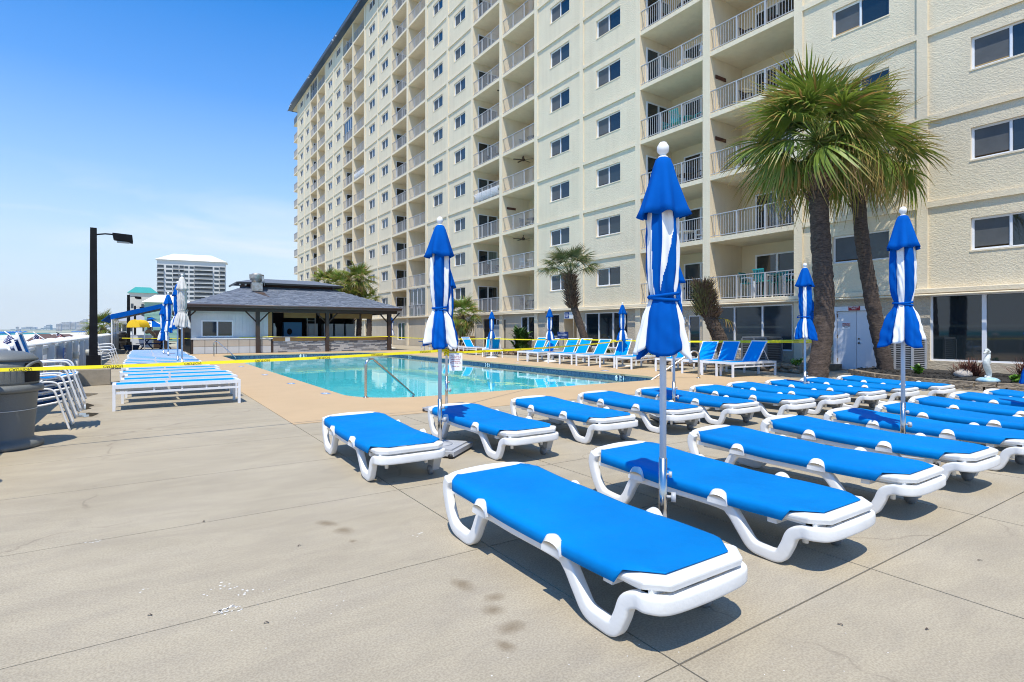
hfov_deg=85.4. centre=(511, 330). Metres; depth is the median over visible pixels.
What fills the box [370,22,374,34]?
window
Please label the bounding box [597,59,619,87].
window
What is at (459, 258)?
window
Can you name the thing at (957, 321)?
ground window
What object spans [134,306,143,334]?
lamp post
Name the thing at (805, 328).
closed umbrella
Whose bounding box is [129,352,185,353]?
slatted lounger
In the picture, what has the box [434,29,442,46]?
window
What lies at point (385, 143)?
window
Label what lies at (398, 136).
side door
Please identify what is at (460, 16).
window
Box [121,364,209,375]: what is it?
slatted lounger
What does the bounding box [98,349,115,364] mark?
stacking chair
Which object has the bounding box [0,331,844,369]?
terrain
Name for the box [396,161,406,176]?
side door
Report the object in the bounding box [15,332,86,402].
stacking chair
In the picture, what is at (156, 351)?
slatted lounger
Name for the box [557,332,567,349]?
restroom sign
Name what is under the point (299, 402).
tan deck
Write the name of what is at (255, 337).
caution tape
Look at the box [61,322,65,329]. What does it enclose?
skyline tower
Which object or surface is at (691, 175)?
patio table
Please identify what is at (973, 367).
fountain grass
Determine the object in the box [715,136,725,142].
wall plaque
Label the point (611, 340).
caution tape
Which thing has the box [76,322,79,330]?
skyline tower
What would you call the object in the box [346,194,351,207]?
side door
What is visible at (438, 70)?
window
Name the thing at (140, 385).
slatted lounger
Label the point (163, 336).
closed umbrella
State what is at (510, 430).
sun lounger
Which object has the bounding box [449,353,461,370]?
paper notice
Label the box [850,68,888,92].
window
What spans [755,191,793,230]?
sliding door
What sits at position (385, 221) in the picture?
window
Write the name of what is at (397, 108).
side door
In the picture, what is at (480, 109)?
side door
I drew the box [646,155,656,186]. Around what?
side door
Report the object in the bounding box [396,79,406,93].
side door
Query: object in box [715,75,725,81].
wall plaque
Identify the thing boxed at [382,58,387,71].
window
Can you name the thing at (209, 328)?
bar window
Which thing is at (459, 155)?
window
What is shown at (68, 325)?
skyline tower
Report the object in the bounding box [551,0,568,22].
window
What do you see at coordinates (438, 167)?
window
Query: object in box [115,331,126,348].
trash can
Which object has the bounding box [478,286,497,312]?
side door
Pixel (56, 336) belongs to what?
beach shelter
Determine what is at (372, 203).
window
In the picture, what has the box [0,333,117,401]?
beach fence
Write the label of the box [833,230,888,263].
window
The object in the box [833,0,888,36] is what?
window
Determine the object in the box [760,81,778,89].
patio table
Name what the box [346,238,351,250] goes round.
side door
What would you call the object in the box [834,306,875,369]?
double door
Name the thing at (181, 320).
closed umbrella
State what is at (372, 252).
window
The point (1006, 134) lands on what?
window
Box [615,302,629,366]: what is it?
closed umbrella
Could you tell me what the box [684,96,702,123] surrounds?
sliding door
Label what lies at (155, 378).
slatted lounger
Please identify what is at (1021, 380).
closed umbrella
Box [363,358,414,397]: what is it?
grab rail
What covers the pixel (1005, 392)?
sun lounger
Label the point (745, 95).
patio chair
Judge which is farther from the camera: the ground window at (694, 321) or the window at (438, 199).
the window at (438, 199)
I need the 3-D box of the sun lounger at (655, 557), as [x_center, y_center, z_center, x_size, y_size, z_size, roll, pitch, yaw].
[0.350,1.209,3.326,0.800,0.420,2.005,0,0,-34]
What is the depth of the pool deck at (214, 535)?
3.24 m
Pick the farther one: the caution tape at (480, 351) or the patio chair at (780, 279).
the patio chair at (780, 279)
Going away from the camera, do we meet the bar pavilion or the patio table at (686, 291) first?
the patio table at (686, 291)
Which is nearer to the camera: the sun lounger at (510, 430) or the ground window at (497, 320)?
the sun lounger at (510, 430)
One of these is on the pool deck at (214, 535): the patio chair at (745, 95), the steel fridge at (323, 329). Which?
the steel fridge at (323, 329)
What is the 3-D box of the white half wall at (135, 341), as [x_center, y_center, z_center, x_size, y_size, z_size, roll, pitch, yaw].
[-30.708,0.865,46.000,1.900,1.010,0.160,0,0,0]
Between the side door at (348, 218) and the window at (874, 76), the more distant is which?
the side door at (348, 218)
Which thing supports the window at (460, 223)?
in the apartment building
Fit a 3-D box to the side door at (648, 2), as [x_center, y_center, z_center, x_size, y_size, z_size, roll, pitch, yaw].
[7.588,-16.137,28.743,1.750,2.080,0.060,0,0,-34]
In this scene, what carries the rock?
on the planting bed
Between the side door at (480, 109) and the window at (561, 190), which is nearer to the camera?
the window at (561, 190)
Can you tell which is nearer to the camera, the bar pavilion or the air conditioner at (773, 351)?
the air conditioner at (773, 351)
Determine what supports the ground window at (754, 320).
in the apartment building
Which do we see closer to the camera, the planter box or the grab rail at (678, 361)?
the grab rail at (678, 361)
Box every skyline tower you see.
[46,325,52,329]
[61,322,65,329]
[66,322,71,329]
[71,322,75,329]
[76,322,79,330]
[83,319,87,330]
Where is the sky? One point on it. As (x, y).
(168, 125)
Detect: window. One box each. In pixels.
[201,320,232,336]
[370,0,374,9]
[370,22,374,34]
[370,47,374,59]
[370,72,374,83]
[370,98,374,108]
[370,123,374,133]
[370,148,374,158]
[370,173,374,183]
[370,198,374,208]
[370,224,374,233]
[370,249,374,257]
[382,5,387,18]
[382,31,387,44]
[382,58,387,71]
[382,85,387,97]
[382,111,387,123]
[382,138,387,149]
[382,164,387,175]
[382,191,387,202]
[382,218,387,228]
[382,244,387,254]
[382,271,387,280]
[382,297,387,303]
[398,322,404,339]
[434,0,442,14]
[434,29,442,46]
[434,62,442,78]
[434,95,442,110]
[434,127,442,142]
[434,160,442,174]
[434,192,442,206]
[455,7,464,26]
[455,42,464,60]
[455,77,464,94]
[455,112,464,128]
[455,147,464,163]
[455,182,464,197]
[455,217,464,231]
[455,252,464,265]
[455,287,464,299]
[496,319,505,347]
[521,316,533,340]
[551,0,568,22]
[551,42,568,67]
[551,88,568,111]
[551,134,568,156]
[551,180,568,201]
[551,227,568,245]
[551,274,564,290]
[552,314,558,348]
[585,311,627,347]
[597,7,619,37]
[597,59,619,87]
[597,111,619,137]
[597,162,619,186]
[597,214,619,236]
[597,266,619,286]
[689,315,699,356]
[718,304,791,350]
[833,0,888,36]
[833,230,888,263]
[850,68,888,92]
[931,294,983,361]
[972,20,1023,68]
[972,116,1023,159]
[972,211,1023,249]
[984,292,1023,363]
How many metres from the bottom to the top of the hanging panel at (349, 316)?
0.340 m
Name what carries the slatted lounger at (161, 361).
on the pool deck at (214, 535)
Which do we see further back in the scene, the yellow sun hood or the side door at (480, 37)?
the side door at (480, 37)
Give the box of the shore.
[0,329,75,330]
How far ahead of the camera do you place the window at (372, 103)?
61.08 m
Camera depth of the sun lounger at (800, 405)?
9.04 m
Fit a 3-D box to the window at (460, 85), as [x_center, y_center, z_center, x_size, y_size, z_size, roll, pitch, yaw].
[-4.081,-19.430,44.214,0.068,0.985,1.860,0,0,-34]
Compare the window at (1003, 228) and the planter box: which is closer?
the window at (1003, 228)
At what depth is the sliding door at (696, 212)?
28.09 m
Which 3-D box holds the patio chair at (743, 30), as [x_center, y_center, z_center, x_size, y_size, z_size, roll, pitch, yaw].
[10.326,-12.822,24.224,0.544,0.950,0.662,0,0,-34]
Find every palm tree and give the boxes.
[78,308,125,334]
[307,266,343,283]
[323,267,358,294]
[338,259,380,335]
[344,286,359,323]
[355,286,382,335]
[452,295,485,345]
[533,242,605,351]
[689,276,735,357]
[714,43,936,377]
[798,70,951,369]
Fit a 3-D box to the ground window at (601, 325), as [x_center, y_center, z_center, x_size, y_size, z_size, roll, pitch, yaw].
[5.151,-0.030,30.310,0.090,1.940,3.350,0,0,-34]
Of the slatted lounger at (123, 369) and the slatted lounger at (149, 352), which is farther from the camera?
the slatted lounger at (149, 352)
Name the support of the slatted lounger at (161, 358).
on the pool deck at (214, 535)
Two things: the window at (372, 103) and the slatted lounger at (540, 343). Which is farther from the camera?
the window at (372, 103)
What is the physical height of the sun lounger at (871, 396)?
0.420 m
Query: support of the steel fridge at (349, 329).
on the pool deck at (214, 535)
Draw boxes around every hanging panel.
[283,313,315,317]
[319,313,329,317]
[332,314,358,318]
[361,314,371,318]
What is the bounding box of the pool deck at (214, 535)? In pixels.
[0,345,1023,681]
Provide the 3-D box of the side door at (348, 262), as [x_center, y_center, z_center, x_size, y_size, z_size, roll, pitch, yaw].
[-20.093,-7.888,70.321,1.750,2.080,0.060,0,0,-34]
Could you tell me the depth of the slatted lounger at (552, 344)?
26.01 m
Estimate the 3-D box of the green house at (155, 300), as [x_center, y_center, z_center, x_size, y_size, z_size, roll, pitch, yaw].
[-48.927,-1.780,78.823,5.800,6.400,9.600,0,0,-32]
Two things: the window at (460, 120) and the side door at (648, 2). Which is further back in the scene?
the window at (460, 120)
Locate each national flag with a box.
[3,331,15,343]
[33,332,44,339]
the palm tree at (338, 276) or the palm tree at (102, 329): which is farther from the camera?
the palm tree at (102, 329)
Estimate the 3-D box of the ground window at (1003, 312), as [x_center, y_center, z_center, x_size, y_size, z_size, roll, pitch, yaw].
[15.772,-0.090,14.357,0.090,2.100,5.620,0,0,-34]
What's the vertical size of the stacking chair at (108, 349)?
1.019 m
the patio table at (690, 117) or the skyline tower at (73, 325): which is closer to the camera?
the patio table at (690, 117)
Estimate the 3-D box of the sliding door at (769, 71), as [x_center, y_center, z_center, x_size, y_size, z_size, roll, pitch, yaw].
[11.669,-10.637,24.408,0.060,2.080,2.100,0,0,-34]
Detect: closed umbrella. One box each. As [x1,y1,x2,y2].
[157,304,169,353]
[160,292,174,355]
[169,281,180,360]
[173,274,190,361]
[409,217,472,458]
[422,273,457,411]
[486,310,497,357]
[544,307,555,361]
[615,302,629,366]
[632,142,692,516]
[649,266,699,423]
[794,263,819,402]
[806,300,813,373]
[877,207,940,465]
[1019,333,1023,383]
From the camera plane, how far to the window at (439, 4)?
47.47 m
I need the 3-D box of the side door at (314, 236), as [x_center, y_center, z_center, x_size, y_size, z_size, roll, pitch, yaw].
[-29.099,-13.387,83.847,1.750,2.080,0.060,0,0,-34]
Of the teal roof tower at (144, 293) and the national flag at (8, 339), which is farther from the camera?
the teal roof tower at (144, 293)
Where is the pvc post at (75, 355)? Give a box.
[73,352,78,380]
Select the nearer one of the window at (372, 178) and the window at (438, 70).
the window at (438, 70)
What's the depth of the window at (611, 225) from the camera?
30.20 m
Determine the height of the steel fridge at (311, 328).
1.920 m
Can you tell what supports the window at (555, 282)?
in the apartment building
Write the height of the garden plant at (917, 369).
0.312 m
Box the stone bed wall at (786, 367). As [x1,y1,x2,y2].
[431,346,841,373]
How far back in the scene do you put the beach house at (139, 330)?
110.42 m
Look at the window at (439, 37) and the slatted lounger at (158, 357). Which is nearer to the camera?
the slatted lounger at (158, 357)
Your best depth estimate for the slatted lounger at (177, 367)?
14.43 m
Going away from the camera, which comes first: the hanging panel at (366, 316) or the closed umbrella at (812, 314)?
the closed umbrella at (812, 314)
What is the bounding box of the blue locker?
[282,322,301,336]
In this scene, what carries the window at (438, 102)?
in the apartment building
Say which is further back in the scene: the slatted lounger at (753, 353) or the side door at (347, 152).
the side door at (347, 152)
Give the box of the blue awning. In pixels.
[101,304,166,353]
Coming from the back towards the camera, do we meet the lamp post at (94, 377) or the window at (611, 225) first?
the window at (611, 225)
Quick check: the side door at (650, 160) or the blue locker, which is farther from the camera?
the blue locker
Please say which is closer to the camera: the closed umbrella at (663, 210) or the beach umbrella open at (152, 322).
the closed umbrella at (663, 210)
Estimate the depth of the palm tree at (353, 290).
49.79 m
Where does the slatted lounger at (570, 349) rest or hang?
on the tan deck at (299, 402)
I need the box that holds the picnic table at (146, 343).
[136,339,175,349]
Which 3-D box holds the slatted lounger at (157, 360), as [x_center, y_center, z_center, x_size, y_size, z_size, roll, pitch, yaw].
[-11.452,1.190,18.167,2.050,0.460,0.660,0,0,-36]
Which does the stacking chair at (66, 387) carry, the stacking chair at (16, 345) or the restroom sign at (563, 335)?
the stacking chair at (16, 345)
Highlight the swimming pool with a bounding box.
[225,353,650,397]
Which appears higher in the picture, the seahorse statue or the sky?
the sky
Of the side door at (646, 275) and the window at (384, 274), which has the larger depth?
the window at (384, 274)
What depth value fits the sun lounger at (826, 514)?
3.72 m
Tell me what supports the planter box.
on the pool deck at (214, 535)
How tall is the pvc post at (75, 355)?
0.840 m
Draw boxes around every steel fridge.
[306,324,317,335]
[321,324,332,335]
[333,324,343,335]
[344,324,354,335]
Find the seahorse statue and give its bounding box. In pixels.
[976,348,999,382]
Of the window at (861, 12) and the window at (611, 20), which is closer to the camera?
the window at (861, 12)
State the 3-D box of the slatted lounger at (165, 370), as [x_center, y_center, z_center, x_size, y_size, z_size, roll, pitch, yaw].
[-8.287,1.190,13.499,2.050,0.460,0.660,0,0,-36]
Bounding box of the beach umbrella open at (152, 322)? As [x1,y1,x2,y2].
[146,317,159,329]
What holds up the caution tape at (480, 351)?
attached to the closed umbrella at (450, 308)
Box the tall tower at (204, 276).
[155,254,227,301]
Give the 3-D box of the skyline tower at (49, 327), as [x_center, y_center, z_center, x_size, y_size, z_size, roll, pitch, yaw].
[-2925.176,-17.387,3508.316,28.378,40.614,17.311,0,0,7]
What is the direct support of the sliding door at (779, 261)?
in the apartment building
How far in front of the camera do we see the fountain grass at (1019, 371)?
14.09 m
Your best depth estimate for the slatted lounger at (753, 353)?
17.51 m
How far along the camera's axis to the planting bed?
14.45 m
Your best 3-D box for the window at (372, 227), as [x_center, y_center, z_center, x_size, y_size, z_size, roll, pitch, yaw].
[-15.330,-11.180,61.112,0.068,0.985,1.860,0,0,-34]
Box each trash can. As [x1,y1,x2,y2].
[0,350,44,452]
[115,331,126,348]
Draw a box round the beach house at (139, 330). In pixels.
[106,315,143,334]
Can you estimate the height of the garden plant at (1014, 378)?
0.200 m
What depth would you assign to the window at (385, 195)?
58.00 m
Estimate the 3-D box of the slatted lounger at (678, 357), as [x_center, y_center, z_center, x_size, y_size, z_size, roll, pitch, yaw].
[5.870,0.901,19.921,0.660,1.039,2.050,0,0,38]
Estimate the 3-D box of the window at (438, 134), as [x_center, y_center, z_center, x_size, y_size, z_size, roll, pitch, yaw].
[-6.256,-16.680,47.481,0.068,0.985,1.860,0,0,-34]
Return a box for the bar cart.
[153,330,167,348]
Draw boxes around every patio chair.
[487,264,496,272]
[669,108,686,128]
[695,228,702,239]
[738,27,751,36]
[738,90,758,100]
[738,273,758,297]
[752,268,772,297]
[769,271,787,296]
[783,273,793,295]
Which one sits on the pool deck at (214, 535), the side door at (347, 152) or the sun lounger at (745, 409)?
the sun lounger at (745, 409)
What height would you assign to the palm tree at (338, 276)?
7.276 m
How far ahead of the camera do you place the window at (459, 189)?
44.26 m
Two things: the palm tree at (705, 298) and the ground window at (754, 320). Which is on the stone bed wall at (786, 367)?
the palm tree at (705, 298)
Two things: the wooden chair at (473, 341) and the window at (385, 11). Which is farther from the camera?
the window at (385, 11)
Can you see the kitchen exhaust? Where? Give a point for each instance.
(257, 279)
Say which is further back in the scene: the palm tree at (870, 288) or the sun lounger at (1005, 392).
the palm tree at (870, 288)
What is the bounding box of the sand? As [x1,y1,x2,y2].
[0,333,86,342]
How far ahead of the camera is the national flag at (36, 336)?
12.59 m
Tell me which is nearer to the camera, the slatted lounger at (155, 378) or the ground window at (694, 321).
the slatted lounger at (155, 378)
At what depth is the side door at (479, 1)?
42.66 m
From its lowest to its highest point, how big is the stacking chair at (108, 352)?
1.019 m
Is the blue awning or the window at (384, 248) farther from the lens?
the window at (384, 248)
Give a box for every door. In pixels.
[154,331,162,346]
[313,234,316,246]
[313,253,316,264]
[346,150,350,160]
[346,172,351,183]
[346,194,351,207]
[346,216,351,228]
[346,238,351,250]
[346,260,351,271]
[396,52,406,66]
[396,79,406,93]
[396,107,406,121]
[396,134,406,149]
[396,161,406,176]
[396,188,406,204]
[396,215,406,233]
[396,242,406,260]
[396,270,406,288]
[396,297,406,316]
[478,0,490,15]
[478,34,490,52]
[478,70,497,89]
[478,106,497,126]
[478,142,497,165]
[478,178,497,201]
[478,214,497,238]
[478,250,497,275]
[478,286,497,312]
[646,0,669,25]
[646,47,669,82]
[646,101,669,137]
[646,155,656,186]
[646,275,649,303]
[684,41,702,58]
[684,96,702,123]
[684,151,702,182]
[684,207,702,241]
[684,262,702,300]
[755,0,793,29]
[755,58,793,96]
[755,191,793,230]
[755,251,793,297]
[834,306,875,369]
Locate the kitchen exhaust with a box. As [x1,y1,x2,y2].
[249,273,264,290]
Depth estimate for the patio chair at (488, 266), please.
42.14 m
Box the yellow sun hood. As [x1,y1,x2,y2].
[127,320,149,349]
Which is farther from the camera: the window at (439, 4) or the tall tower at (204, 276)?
the tall tower at (204, 276)
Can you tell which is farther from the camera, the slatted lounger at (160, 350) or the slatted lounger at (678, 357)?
the slatted lounger at (160, 350)
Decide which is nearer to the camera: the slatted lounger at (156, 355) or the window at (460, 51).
the slatted lounger at (156, 355)
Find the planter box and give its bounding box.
[123,345,139,349]
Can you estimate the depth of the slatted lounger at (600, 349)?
23.17 m
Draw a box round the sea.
[0,333,51,334]
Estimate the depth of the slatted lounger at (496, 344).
29.53 m
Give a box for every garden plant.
[508,325,532,348]
[790,358,802,365]
[910,363,923,373]
[1009,374,1020,381]
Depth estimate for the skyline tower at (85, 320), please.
2100.38 m
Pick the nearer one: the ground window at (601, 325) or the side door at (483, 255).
the ground window at (601, 325)
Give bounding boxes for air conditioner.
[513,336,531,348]
[741,336,782,361]
[876,340,926,369]
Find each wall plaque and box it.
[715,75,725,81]
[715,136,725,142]
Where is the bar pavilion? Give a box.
[171,279,402,353]
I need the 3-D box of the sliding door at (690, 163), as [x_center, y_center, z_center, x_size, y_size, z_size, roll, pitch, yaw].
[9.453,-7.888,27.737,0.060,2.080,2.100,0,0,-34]
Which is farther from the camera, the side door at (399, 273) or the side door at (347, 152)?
the side door at (347, 152)
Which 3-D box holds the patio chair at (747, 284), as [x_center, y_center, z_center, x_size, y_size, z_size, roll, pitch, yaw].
[10.326,-1.948,24.224,0.544,1.200,0.662,0,0,-34]
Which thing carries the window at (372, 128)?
in the apartment building
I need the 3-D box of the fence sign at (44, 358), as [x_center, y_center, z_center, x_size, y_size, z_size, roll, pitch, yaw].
[-9.009,0.735,10.701,0.013,0.530,0.481,0,0,-34]
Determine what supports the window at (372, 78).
in the apartment building
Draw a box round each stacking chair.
[7,346,79,416]
[11,339,82,409]
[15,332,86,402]
[37,379,75,423]
[37,385,72,429]
[98,343,118,359]
[98,346,117,362]
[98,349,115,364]
[98,352,114,368]
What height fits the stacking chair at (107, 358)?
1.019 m
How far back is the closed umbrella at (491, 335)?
29.12 m
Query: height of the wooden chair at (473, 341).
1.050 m
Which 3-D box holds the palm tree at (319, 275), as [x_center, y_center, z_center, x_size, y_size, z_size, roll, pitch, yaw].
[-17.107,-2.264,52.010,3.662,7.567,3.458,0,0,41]
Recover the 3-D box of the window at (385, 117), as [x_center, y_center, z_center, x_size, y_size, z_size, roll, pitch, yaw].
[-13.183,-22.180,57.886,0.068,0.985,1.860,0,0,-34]
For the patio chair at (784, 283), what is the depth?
22.62 m
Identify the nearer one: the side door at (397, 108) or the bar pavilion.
the bar pavilion
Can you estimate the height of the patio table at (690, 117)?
0.723 m
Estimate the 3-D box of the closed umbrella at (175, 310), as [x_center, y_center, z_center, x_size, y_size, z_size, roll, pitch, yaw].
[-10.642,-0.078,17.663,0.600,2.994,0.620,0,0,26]
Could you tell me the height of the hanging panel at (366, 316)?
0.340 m
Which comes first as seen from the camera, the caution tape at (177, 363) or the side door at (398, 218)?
the caution tape at (177, 363)
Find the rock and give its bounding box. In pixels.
[953,369,972,377]
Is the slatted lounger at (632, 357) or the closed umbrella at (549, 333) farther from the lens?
the closed umbrella at (549, 333)
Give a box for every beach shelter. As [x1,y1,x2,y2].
[26,334,50,347]
[43,334,72,345]
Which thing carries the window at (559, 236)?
in the apartment building
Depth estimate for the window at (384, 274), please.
57.85 m
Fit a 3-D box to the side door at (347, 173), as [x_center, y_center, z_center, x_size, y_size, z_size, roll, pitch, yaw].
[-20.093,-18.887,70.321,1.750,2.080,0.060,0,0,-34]
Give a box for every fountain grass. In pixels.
[941,357,992,376]
[1000,358,1023,374]
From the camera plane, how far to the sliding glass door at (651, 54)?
28.55 m
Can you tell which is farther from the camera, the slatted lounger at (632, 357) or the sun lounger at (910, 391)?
the slatted lounger at (632, 357)
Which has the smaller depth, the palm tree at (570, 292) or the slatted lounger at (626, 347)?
the slatted lounger at (626, 347)
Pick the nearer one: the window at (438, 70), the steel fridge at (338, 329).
the steel fridge at (338, 329)
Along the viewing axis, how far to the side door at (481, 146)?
42.73 m
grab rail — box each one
[213,341,235,358]
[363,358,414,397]
[651,350,699,379]
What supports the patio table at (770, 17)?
on the apartment building
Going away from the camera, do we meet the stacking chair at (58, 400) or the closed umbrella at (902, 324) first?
the closed umbrella at (902, 324)
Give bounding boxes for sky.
[0,0,356,328]
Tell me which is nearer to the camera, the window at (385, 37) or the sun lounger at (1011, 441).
the sun lounger at (1011, 441)
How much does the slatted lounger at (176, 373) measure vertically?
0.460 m
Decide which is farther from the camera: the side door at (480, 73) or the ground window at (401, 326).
the ground window at (401, 326)
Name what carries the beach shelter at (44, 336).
on the dune
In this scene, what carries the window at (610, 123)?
in the apartment building
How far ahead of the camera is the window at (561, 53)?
33.61 m
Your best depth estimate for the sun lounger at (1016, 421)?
7.03 m
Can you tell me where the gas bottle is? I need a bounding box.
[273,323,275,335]
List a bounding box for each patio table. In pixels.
[677,58,694,65]
[677,173,693,183]
[679,115,694,121]
[679,230,693,242]
[683,287,692,300]
[760,14,781,25]
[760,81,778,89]
[760,273,781,296]
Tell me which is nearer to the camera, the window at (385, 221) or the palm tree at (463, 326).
the palm tree at (463, 326)
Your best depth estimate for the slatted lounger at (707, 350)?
19.19 m
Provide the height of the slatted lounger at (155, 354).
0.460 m
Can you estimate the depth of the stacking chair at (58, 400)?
7.87 m
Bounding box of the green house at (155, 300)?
[142,295,189,340]
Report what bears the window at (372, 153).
in the apartment building
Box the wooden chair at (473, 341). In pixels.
[461,336,474,350]
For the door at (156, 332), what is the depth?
43.68 m
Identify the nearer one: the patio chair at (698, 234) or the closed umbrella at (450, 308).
the closed umbrella at (450, 308)
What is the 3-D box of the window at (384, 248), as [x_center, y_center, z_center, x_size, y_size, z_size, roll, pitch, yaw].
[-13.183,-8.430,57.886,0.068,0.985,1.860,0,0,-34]
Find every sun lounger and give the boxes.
[322,411,444,480]
[428,403,558,459]
[443,462,747,636]
[510,395,637,443]
[577,390,704,432]
[589,441,875,561]
[635,387,760,424]
[687,425,945,513]
[689,384,815,417]
[726,381,850,414]
[760,414,999,480]
[764,379,886,407]
[800,377,919,403]
[823,407,1023,470]
[836,375,955,397]
[874,401,1023,429]
[908,395,1023,416]
[948,391,1023,406]
[983,388,1023,397]
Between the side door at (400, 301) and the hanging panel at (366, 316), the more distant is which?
the side door at (400, 301)
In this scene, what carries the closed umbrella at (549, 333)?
on the tan deck at (299, 402)
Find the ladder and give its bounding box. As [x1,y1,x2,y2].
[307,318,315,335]
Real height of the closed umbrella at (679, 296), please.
2.644 m
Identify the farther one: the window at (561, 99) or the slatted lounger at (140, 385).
the window at (561, 99)
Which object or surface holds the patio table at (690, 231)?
on the apartment building
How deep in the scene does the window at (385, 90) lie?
58.00 m
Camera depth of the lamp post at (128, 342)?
43.91 m
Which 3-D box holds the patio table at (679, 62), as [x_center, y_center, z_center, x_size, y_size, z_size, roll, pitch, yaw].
[8.482,-12.706,26.995,0.880,0.723,0.880,0,0,-34]
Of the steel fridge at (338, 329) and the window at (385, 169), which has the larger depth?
the window at (385, 169)
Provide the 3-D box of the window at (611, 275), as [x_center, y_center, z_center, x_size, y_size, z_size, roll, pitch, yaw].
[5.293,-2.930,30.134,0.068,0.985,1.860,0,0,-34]
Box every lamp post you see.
[75,227,132,385]
[126,295,141,344]
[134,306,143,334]
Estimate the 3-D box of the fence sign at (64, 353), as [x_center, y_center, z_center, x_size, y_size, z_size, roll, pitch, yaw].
[-10.838,0.560,13.448,0.013,0.280,0.440,0,0,-34]
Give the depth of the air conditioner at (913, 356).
17.15 m
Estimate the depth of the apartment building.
29.04 m
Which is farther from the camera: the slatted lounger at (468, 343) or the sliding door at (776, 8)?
the slatted lounger at (468, 343)
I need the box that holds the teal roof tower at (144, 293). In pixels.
[127,287,157,315]
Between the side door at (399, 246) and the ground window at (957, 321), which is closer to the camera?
the ground window at (957, 321)
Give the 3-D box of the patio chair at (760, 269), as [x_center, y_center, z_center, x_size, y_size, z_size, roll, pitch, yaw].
[10.389,-1.948,23.021,0.662,1.200,0.544,0,0,-34]
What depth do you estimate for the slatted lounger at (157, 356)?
20.77 m
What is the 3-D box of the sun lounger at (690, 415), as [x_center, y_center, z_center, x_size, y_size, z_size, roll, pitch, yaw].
[1.909,1.209,8.404,0.800,0.420,2.005,0,0,-34]
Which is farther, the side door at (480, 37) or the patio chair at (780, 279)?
the side door at (480, 37)
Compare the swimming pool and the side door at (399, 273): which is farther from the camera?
the side door at (399, 273)
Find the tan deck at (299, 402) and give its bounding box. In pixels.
[189,350,798,424]
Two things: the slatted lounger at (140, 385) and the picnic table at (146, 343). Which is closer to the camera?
the slatted lounger at (140, 385)
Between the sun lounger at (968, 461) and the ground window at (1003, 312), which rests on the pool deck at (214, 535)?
the sun lounger at (968, 461)
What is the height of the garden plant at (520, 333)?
1.617 m
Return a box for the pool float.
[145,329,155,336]
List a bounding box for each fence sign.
[43,355,46,374]
[63,348,65,358]
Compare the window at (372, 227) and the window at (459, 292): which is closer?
the window at (459, 292)
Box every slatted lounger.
[112,377,240,411]
[120,368,220,391]
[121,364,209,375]
[121,373,237,403]
[123,360,201,363]
[124,359,198,361]
[124,370,231,397]
[125,357,196,359]
[126,365,219,370]
[127,354,188,355]
[127,355,191,357]
[127,356,194,358]
[128,353,186,354]
[129,351,183,352]
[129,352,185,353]
[131,350,180,351]
[135,351,179,351]
[458,337,484,354]
[482,337,497,356]
[484,337,502,357]
[517,337,551,360]
[526,338,563,361]
[547,338,583,362]
[559,338,596,364]
[576,339,615,365]
[599,339,636,367]
[616,354,655,368]
[655,342,694,370]
[681,341,722,373]
[701,341,744,375]
[715,340,775,377]
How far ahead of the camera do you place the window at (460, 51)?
44.18 m
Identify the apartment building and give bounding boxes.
[288,0,1023,373]
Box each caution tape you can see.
[0,349,446,371]
[127,336,387,338]
[390,336,811,340]
[449,340,811,352]
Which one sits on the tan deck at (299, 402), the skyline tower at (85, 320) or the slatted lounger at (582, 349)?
the slatted lounger at (582, 349)
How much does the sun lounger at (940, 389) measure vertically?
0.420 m
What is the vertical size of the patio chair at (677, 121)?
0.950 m
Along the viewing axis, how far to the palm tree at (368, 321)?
49.90 m
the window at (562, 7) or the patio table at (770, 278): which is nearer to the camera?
the patio table at (770, 278)
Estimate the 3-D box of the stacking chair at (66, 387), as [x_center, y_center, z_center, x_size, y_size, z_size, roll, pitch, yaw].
[-6.682,0.726,7.950,0.766,1.019,0.567,0,0,-36]
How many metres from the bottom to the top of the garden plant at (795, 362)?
0.297 m
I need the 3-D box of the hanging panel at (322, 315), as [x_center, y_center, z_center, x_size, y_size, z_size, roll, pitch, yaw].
[-13.108,-1.030,38.816,0.700,0.340,0.150,0,0,-34]
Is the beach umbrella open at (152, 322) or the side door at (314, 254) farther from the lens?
the side door at (314, 254)
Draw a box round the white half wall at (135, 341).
[130,335,152,346]
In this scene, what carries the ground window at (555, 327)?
in the apartment building
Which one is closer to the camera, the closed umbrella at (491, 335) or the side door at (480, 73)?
the closed umbrella at (491, 335)
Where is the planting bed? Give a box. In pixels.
[848,366,1023,390]
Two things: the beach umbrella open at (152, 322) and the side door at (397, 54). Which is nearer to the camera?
the beach umbrella open at (152, 322)

